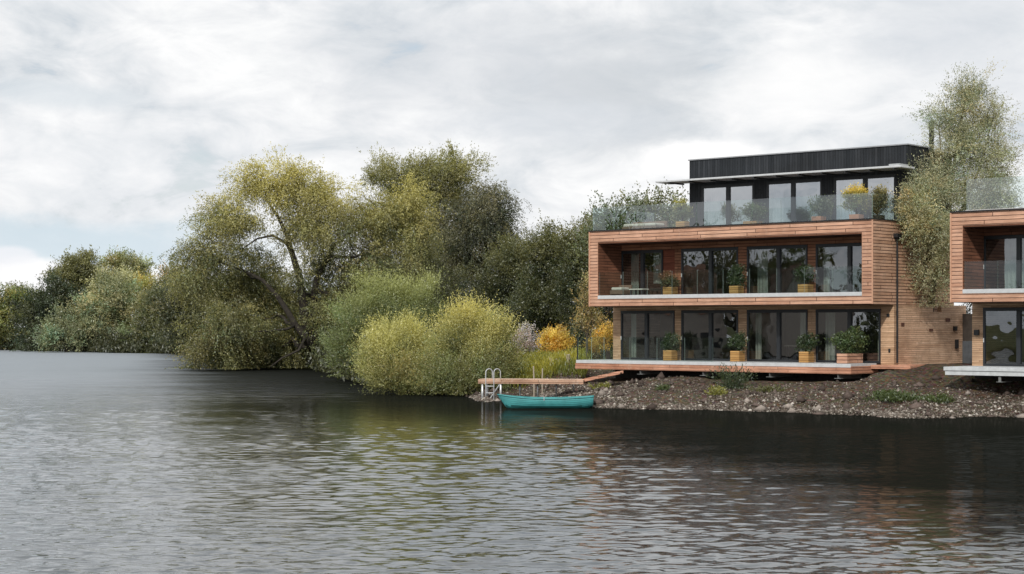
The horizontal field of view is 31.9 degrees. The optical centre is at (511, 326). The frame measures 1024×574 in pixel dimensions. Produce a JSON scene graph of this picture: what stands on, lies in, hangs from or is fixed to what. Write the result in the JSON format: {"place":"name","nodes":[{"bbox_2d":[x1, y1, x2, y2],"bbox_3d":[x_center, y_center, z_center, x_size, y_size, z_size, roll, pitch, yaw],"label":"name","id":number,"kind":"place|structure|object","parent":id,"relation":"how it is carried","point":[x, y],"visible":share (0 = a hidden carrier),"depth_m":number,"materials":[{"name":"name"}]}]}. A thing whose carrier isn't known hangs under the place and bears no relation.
{"place":"outdoors","nodes":[
{"label":"outdoors","id":0,"kind":"place"},
{"bbox_2d":[0,350,1023,573],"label":"lake water","id":1,"kind":"structure","parent":0,"point":[129,463],"depth_m":37.78,"materials":[{"name":"black liquid"}]},
{"bbox_2d":[497,394,593,407],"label":"rowing boat","id":2,"kind":"object","parent":1,"relation":"on","point":[509,401],"visible":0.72,"depth_m":72.11,"materials":[{"name":"teal paint"}]},
{"bbox_2d":[0,327,1023,417],"bbox_3d":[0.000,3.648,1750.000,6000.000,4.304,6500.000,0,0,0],"label":"ground","id":3,"kind":"structure","parent":0,"point":[923,374],"depth_m":72.75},
{"bbox_2d":[0,281,40,349],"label":"shore tree","id":4,"kind":"object","parent":3,"relation":"on","point":[4,332],"visible":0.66,"depth_m":250.08,"materials":[{"name":"green plant"}]},
{"bbox_2d":[1,280,42,328],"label":"shore tree","id":5,"kind":"object","parent":3,"relation":"on","point":[10,284],"visible":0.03,"depth_m":261.63,"materials":[{"name":"green plant"}]},
{"bbox_2d":[1,262,87,351],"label":"shore tree","id":6,"kind":"object","parent":3,"relation":"on","point":[41,302],"visible":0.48,"depth_m":239.27,"materials":[{"name":"green plant"}]},
{"bbox_2d":[26,299,105,351],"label":"shore shrub","id":7,"kind":"object","parent":3,"relation":"on","point":[54,334],"visible":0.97,"depth_m":228.94,"materials":[{"name":"green plant"}]},
{"bbox_2d":[38,245,119,309],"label":"shore tree","id":8,"kind":"object","parent":3,"relation":"on","point":[75,268],"visible":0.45,"depth_m":249.25,"materials":[{"name":"green plant"}]},
{"bbox_2d":[61,262,146,344],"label":"shore tree","id":9,"kind":"object","parent":3,"relation":"on","point":[112,298],"visible":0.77,"depth_m":230.16,"materials":[{"name":"green plant"}]},
{"bbox_2d":[98,245,158,319],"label":"shore tree","id":10,"kind":"object","parent":3,"relation":"on","point":[119,259],"visible":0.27,"depth_m":260.95,"materials":[{"name":"green plant"}]},
{"bbox_2d":[126,266,158,317],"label":"shore tree","id":11,"kind":"object","parent":3,"relation":"on","point":[146,281],"visible":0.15,"depth_m":243.08,"materials":[{"name":"green plant"}]},
{"bbox_2d":[116,279,170,347],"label":"shore tree","id":12,"kind":"object","parent":3,"relation":"on","point":[143,314],"visible":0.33,"depth_m":223.07,"materials":[{"name":"green plant"}]},
{"bbox_2d":[155,259,183,284],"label":"shore tree","id":13,"kind":"object","parent":3,"relation":"on","point":[162,272],"visible":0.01,"depth_m":233.32,"materials":[{"name":"green plant"}]},
{"bbox_2d":[139,258,209,354],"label":"shore tree","id":14,"kind":"object","parent":3,"relation":"on","point":[165,316],"visible":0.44,"depth_m":205.75,"materials":[{"name":"green plant"}]},
{"bbox_2d":[0,325,443,390],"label":"undergrowth","id":15,"kind":"object","parent":3,"relation":"on","point":[109,345],"visible":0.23,"depth_m":218.37,"materials":[{"name":"green plant"}]},
{"bbox_2d":[200,252,272,328],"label":"shore tree","id":16,"kind":"object","parent":3,"relation":"on","point":[253,270],"depth_m":215.56,"materials":[{"name":"green plant"}]},
{"bbox_2d":[246,261,339,345],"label":"shore tree","id":17,"kind":"object","parent":3,"relation":"on","point":[307,296],"visible":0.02,"depth_m":199.63,"materials":[{"name":"green plant"}]},
{"bbox_2d":[149,141,455,369],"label":"willow tree","id":18,"kind":"object","parent":3,"relation":"on","point":[236,345],"visible":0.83,"depth_m":136.05,"materials":[{"name":"green plant"}]},
{"bbox_2d":[296,265,360,331],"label":"shore shrub","id":19,"kind":"object","parent":3,"relation":"on","point":[323,296],"depth_m":188.46,"materials":[{"name":"green plant"}]},
{"bbox_2d":[313,258,456,377],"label":"pale shrub","id":20,"kind":"object","parent":3,"relation":"on","point":[402,295],"visible":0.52,"depth_m":107.13,"materials":[{"name":"green plant"}]},
{"bbox_2d":[344,304,441,394],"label":"yellow green shrub","id":21,"kind":"object","parent":3,"relation":"on","point":[386,349],"visible":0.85,"depth_m":87.27,"materials":[{"name":"green plant"}]},
{"bbox_2d":[350,139,497,288],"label":"tall tree","id":22,"kind":"object","parent":3,"relation":"on","point":[434,171],"visible":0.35,"depth_m":163.98,"materials":[{"name":"green plant"}]},
{"bbox_2d":[392,248,484,339],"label":"dark tree","id":23,"kind":"object","parent":3,"relation":"on","point":[452,278],"visible":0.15,"depth_m":138.51,"materials":[{"name":"green plant"}]},
{"bbox_2d":[396,287,538,395],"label":"yellow green shrub","id":24,"kind":"object","parent":3,"relation":"on","point":[471,348],"visible":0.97,"depth_m":85.45,"materials":[{"name":"green plant"}]},
{"bbox_2d":[416,175,533,307],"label":"dense tree","id":25,"kind":"object","parent":3,"relation":"on","point":[479,220],"visible":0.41,"depth_m":150.35,"materials":[{"name":"green plant"}]},
{"bbox_2d":[460,227,543,352],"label":"dark tree","id":26,"kind":"object","parent":3,"relation":"on","point":[503,265],"visible":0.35,"depth_m":127.27,"materials":[{"name":"green plant"}]},
{"bbox_2d":[509,320,542,355],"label":"seedhead plant","id":27,"kind":"object","parent":3,"relation":"on","point":[527,334],"visible":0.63,"depth_m":93.81,"materials":[{"name":"grey plant"}]},
{"bbox_2d":[533,366,534,396],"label":"wooden stake","id":28,"kind":"object","parent":3,"relation":"on","point":[533,384],"visible":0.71,"depth_m":83.97,"materials":[{"name":"beige wood"}]},
{"bbox_2d":[493,210,582,354],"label":"dark tree","id":29,"kind":"object","parent":3,"relation":"on","point":[537,306],"visible":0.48,"depth_m":120.07,"materials":[{"name":"green plant"}]},
{"bbox_2d":[503,345,595,387],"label":"tall grass","id":30,"kind":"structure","parent":3,"relation":"on","point":[541,360],"depth_m":87.21,"materials":[{"name":"green plant"}]},
{"bbox_2d":[478,370,622,399],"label":"jetty","id":31,"kind":"object","parent":3,"relation":"on","point":[519,381],"visible":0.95,"depth_m":80.21,"materials":[{"name":"wood"}]},
{"bbox_2d":[485,368,500,398],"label":"bathing ladder","id":32,"kind":"object","parent":31,"relation":"attached to","point":[493,381],"visible":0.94,"depth_m":80.47,"materials":[{"name":"metal"}]},
{"bbox_2d":[532,323,576,351],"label":"golden shrub","id":33,"kind":"object","parent":3,"relation":"on","point":[553,339],"visible":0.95,"depth_m":96.62,"materials":[{"name":"yellow plant"}]},
{"bbox_2d":[535,204,612,359],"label":"dark tree","id":34,"kind":"object","parent":3,"relation":"on","point":[567,280],"visible":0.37,"depth_m":115.66,"materials":[{"name":"green plant"}]},
{"bbox_2d":[568,268,612,357],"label":"young tree","id":35,"kind":"object","parent":3,"relation":"on","point":[587,322],"visible":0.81,"depth_m":89.93,"materials":[{"name":"green plant"}]},
{"bbox_2d":[576,317,612,358],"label":"golden shrub","id":36,"kind":"object","parent":3,"relation":"on","point":[606,332],"visible":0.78,"depth_m":95.70,"materials":[{"name":"yellow plant"}]},
{"bbox_2d":[588,380,613,388],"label":"weed plant","id":37,"kind":"object","parent":3,"relation":"on","point":[607,385],"visible":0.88,"depth_m":78.84,"materials":[{"name":"green plant"}]},
{"bbox_2d":[560,190,657,358],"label":"sapling tree","id":38,"kind":"object","parent":3,"relation":"on","point":[607,225],"visible":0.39,"depth_m":107.41,"materials":[{"name":"green plant"}]},
{"bbox_2d":[591,181,674,228],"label":"sapling tree","id":39,"kind":"object","parent":3,"relation":"on","point":[640,208],"visible":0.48,"depth_m":107.05,"materials":[{"name":"green plant"}]},
{"bbox_2d":[652,383,669,390],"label":"weed plant","id":40,"kind":"object","parent":3,"relation":"on","point":[665,387],"visible":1,"depth_m":74.38,"materials":[{"name":"green plant"}]},
{"bbox_2d":[703,383,728,395],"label":"weed plant","id":41,"kind":"object","parent":3,"relation":"on","point":[713,390],"visible":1,"depth_m":73.44,"materials":[{"name":"green plant"}]},
{"bbox_2d":[704,359,757,390],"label":"weed plant","id":42,"kind":"object","parent":3,"relation":"on","point":[733,384],"visible":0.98,"depth_m":75.09,"materials":[{"name":"green plant"}]},
{"bbox_2d":[462,369,1023,417],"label":"bank stones","id":43,"kind":"object","parent":3,"relation":"on","point":[696,406],"visible":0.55,"depth_m":71.56,"materials":[{"name":"grey stone"}]},
{"bbox_2d":[465,369,1023,417],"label":"bank rocks","id":44,"kind":"object","parent":3,"relation":"on","point":[799,398],"visible":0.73,"depth_m":72.00,"materials":[{"name":"stone"}]},
{"bbox_2d":[469,384,1022,417],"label":"waterline rocks","id":45,"kind":"object","parent":3,"relation":"on","point":[822,406],"visible":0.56,"depth_m":70.11,"materials":[{"name":"stone"}]},
{"bbox_2d":[749,384,785,392],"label":"weed plant","id":46,"kind":"object","parent":3,"relation":"on","point":[768,388],"visible":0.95,"depth_m":73.28,"materials":[{"name":"green plant"}]},
{"bbox_2d":[575,121,965,380],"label":"timber house","id":47,"kind":"structure","parent":3,"relation":"on","point":[704,313],"depth_m":81.16,"materials":[{"name":"brown wood"}]},
{"bbox_2d":[610,285,631,294],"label":"lounge chair","id":48,"kind":"object","parent":47,"relation":"on","point":[622,290],"visible":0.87,"depth_m":84.99,"materials":[{"name":"fabric"}]},
{"bbox_2d":[631,314,635,357],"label":"curtain","id":49,"kind":"object","parent":47,"relation":"hanging from","point":[633,335],"visible":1,"depth_m":86.08,"materials":[{"name":"fabric"}]},
{"bbox_2d":[631,253,638,294],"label":"curtain","id":50,"kind":"object","parent":47,"relation":"hanging from","point":[635,271],"visible":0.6,"depth_m":86.06,"materials":[{"name":"fabric"}]},
{"bbox_2d":[629,289,648,294],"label":"coffee table","id":51,"kind":"object","parent":47,"relation":"on","point":[636,291],"visible":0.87,"depth_m":84.29,"materials":[{"name":"metal"}]},
{"bbox_2d":[621,250,662,294],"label":"sliding door","id":52,"kind":"structure","parent":47,"relation":"in","point":[642,252],"depth_m":85.22,"materials":[{"name":"black metal"}]},
{"bbox_2d":[621,310,674,359],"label":"sliding door","id":53,"kind":"structure","parent":47,"relation":"in","point":[646,313],"depth_m":85.08,"materials":[{"name":"black metal"}]},
{"bbox_2d":[648,288,660,294],"bbox_3d":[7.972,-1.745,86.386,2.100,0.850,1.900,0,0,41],"label":"lounge chair","id":54,"kind":"object","parent":47,"relation":"on","point":[655,291],"visible":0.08,"depth_m":86.10,"materials":[{"name":"wicker"}]},
{"bbox_2d":[653,253,660,283],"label":"curtain","id":55,"kind":"object","parent":47,"relation":"hanging from","point":[656,264],"visible":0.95,"depth_m":85.22,"materials":[{"name":"fabric"}]},
{"bbox_2d":[644,176,688,226],"bbox_3d":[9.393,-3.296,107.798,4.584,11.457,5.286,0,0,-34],"label":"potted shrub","id":56,"kind":"object","parent":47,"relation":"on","point":[673,219],"visible":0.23,"depth_m":107.03,"materials":[{"name":"green plant"}]},
{"bbox_2d":[657,270,682,294],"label":"potted shrub","id":57,"kind":"object","parent":47,"relation":"on","point":[670,280],"visible":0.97,"depth_m":83.30,"materials":[{"name":"green plant"}]},
{"bbox_2d":[660,330,681,360],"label":"potted shrub","id":58,"kind":"object","parent":47,"relation":"on","point":[671,341],"visible":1,"depth_m":83.24,"materials":[{"name":"green plant"}]},
{"bbox_2d":[672,197,695,226],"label":"potted shrub","id":59,"kind":"object","parent":47,"relation":"on","point":[682,207],"visible":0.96,"depth_m":82.71,"materials":[{"name":"green plant"}]},
{"bbox_2d":[681,247,737,293],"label":"sliding door","id":60,"kind":"structure","parent":47,"relation":"in","point":[710,250],"depth_m":82.68,"materials":[{"name":"black metal"}]},
{"bbox_2d":[681,310,737,360],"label":"sliding door","id":61,"kind":"structure","parent":47,"relation":"in","point":[710,312],"depth_m":82.68,"materials":[{"name":"black metal"}]},
{"bbox_2d":[701,182,753,225],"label":"sliding door","id":62,"kind":"structure","parent":47,"relation":"in","point":[719,211],"depth_m":83.60,"materials":[{"name":"clear glass"}]},
{"bbox_2d":[727,263,747,293],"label":"potted shrub","id":63,"kind":"object","parent":47,"relation":"on","point":[736,276],"visible":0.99,"depth_m":80.94,"materials":[{"name":"green plant"}]},
{"bbox_2d":[727,329,748,361],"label":"potted shrub","id":64,"kind":"object","parent":47,"relation":"on","point":[737,341],"visible":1,"depth_m":80.78,"materials":[{"name":"green plant"}]},
{"bbox_2d":[739,202,767,223],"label":"potted shrub","id":65,"kind":"object","parent":47,"relation":"on","point":[752,212],"visible":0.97,"depth_m":80.18,"materials":[{"name":"green plant"}]},
{"bbox_2d":[756,313,761,358],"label":"curtain","id":66,"kind":"object","parent":47,"relation":"hanging from","point":[758,335],"visible":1,"depth_m":81.47,"materials":[{"name":"fabric"}]},
{"bbox_2d":[758,249,767,292],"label":"curtain","id":67,"kind":"object","parent":47,"relation":"hanging from","point":[762,270],"visible":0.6,"depth_m":81.32,"materials":[{"name":"fabric"}]},
{"bbox_2d":[747,245,807,292],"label":"sliding door","id":68,"kind":"structure","parent":47,"relation":"in","point":[778,248],"depth_m":80.29,"materials":[{"name":"black metal"}]},
{"bbox_2d":[747,309,807,361],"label":"sliding door","id":69,"kind":"structure","parent":47,"relation":"in","point":[778,312],"depth_m":80.29,"materials":[{"name":"black metal"}]},
{"bbox_2d":[784,345,796,359],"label":"dining table","id":70,"kind":"object","parent":47,"relation":"on","point":[788,351],"visible":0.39,"depth_m":81.47,"materials":[{"name":"metal"}]},
{"bbox_2d":[766,178,821,222],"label":"sliding door","id":71,"kind":"structure","parent":47,"relation":"in","point":[784,203],"depth_m":81.20,"materials":[{"name":"clear glass"}]},
{"bbox_2d":[800,313,805,351],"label":"curtain","id":72,"kind":"object","parent":47,"relation":"hanging from","point":[802,323],"visible":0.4,"depth_m":79.95,"materials":[{"name":"fabric"}]},
{"bbox_2d":[793,263,816,292],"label":"potted shrub","id":73,"kind":"object","parent":47,"relation":"on","point":[809,273],"visible":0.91,"depth_m":78.56,"materials":[{"name":"green plant"}]},
{"bbox_2d":[795,331,821,362],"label":"potted shrub","id":74,"kind":"object","parent":47,"relation":"on","point":[806,342],"visible":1,"depth_m":78.44,"materials":[{"name":"green plant"}]},
{"bbox_2d":[806,191,837,220],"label":"potted shrub","id":75,"kind":"object","parent":47,"relation":"on","point":[822,204],"visible":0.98,"depth_m":77.94,"materials":[{"name":"green plant"}]},
{"bbox_2d":[824,247,829,291],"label":"curtain","id":76,"kind":"object","parent":47,"relation":"hanging from","point":[826,269],"visible":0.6,"depth_m":79.15,"materials":[{"name":"fabric"}]},
{"bbox_2d":[826,312,834,359],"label":"curtain","id":77,"kind":"object","parent":47,"relation":"hanging from","point":[830,331],"visible":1,"depth_m":79.07,"materials":[{"name":"fabric"}]},
{"bbox_2d":[816,243,861,291],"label":"sliding door","id":78,"kind":"structure","parent":47,"relation":"in","point":[849,245],"depth_m":77.96,"materials":[{"name":"black glass"}]},
{"bbox_2d":[824,325,870,363],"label":"potted shrub","id":79,"kind":"object","parent":47,"relation":"on","point":[851,340],"visible":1,"depth_m":76.70,"materials":[{"name":"green plant"}]},
{"bbox_2d":[816,309,880,362],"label":"sliding door","id":80,"kind":"structure","parent":47,"relation":"in","point":[849,311],"depth_m":77.94,"materials":[{"name":"black metal"}]},
{"bbox_2d":[838,182,870,218],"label":"potted shrub","id":81,"kind":"object","parent":47,"relation":"on","point":[855,197],"visible":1,"depth_m":76.55,"materials":[{"name":"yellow plant"}]},
{"bbox_2d":[834,174,895,219],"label":"sliding door","id":82,"kind":"structure","parent":47,"relation":"in","point":[840,183],"depth_m":78.76,"materials":[{"name":"clear glass"}]},
{"bbox_2d":[862,183,892,218],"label":"potted shrub","id":83,"kind":"object","parent":47,"relation":"on","point":[880,197],"visible":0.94,"depth_m":76.40,"materials":[{"name":"green plant"}]},
{"bbox_2d":[878,312,878,360],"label":"curtain","id":84,"kind":"object","parent":47,"relation":"hanging from","point":[878,336],"visible":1,"depth_m":77.52,"materials":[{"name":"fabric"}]},
{"bbox_2d":[868,388,897,397],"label":"weed plant","id":85,"kind":"object","parent":3,"relation":"on","point":[876,392],"visible":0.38,"depth_m":69.85,"materials":[{"name":"green plant"}]},
{"bbox_2d":[861,388,931,401],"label":"weed plant","id":86,"kind":"object","parent":3,"relation":"on","point":[899,397],"visible":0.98,"depth_m":68.74,"materials":[{"name":"green plant"}]},
{"bbox_2d":[919,392,954,403],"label":"weed plant","id":87,"kind":"object","parent":3,"relation":"on","point":[939,398],"visible":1,"depth_m":67.78,"materials":[{"name":"green plant"}]},
{"bbox_2d":[882,57,1023,311],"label":"silver leaved tree","id":88,"kind":"object","parent":3,"relation":"on","point":[922,211],"visible":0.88,"depth_m":79.09,"materials":[{"name":"green plant"}]},
{"bbox_2d":[961,303,971,313],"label":"bare shrub","id":89,"kind":"object","parent":3,"relation":"on","point":[969,311],"visible":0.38,"depth_m":84.96,"materials":[{"name":"grey plant"}]},
{"bbox_2d":[962,314,971,363],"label":"side gate","id":90,"kind":"structure","parent":3,"relation":"on","point":[967,342],"depth_m":81.16,"materials":[{"name":"grey"}]},
{"bbox_2d":[944,208,1023,381],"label":"timber house","id":91,"kind":"structure","parent":3,"relation":"on","point":[977,257],"depth_m":70.94,"materials":[{"name":"brown wood"}]},
{"bbox_2d":[983,235,1023,288],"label":"sliding door","id":92,"kind":"structure","parent":91,"relation":"in","point":[1018,238],"depth_m":70.91,"materials":[{"name":"black glass"}]},
{"bbox_2d":[983,307,1023,366],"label":"sliding door","id":93,"kind":"structure","parent":91,"relation":"in","point":[1018,310],"depth_m":70.91,"materials":[{"name":"black glass"}]},
{"bbox_2d":[1005,238,1023,288],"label":"curtain","id":94,"kind":"object","parent":91,"relation":"hanging from","point":[1010,263],"visible":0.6,"depth_m":71.49,"materials":[{"name":"fabric"}]},
{"bbox_2d":[0,0,1023,326],"label":"sky","id":95,"kind":"structure","parent":0,"point":[114,113],"materials":[{"name":"white"}]},
{"bbox_2d":[622,221,667,228],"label":"outdoor sofa","id":96,"kind":"object","parent":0,"point":[653,224],"visible":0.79,"depth_m":84.40,"materials":[{"name":"fabric"}]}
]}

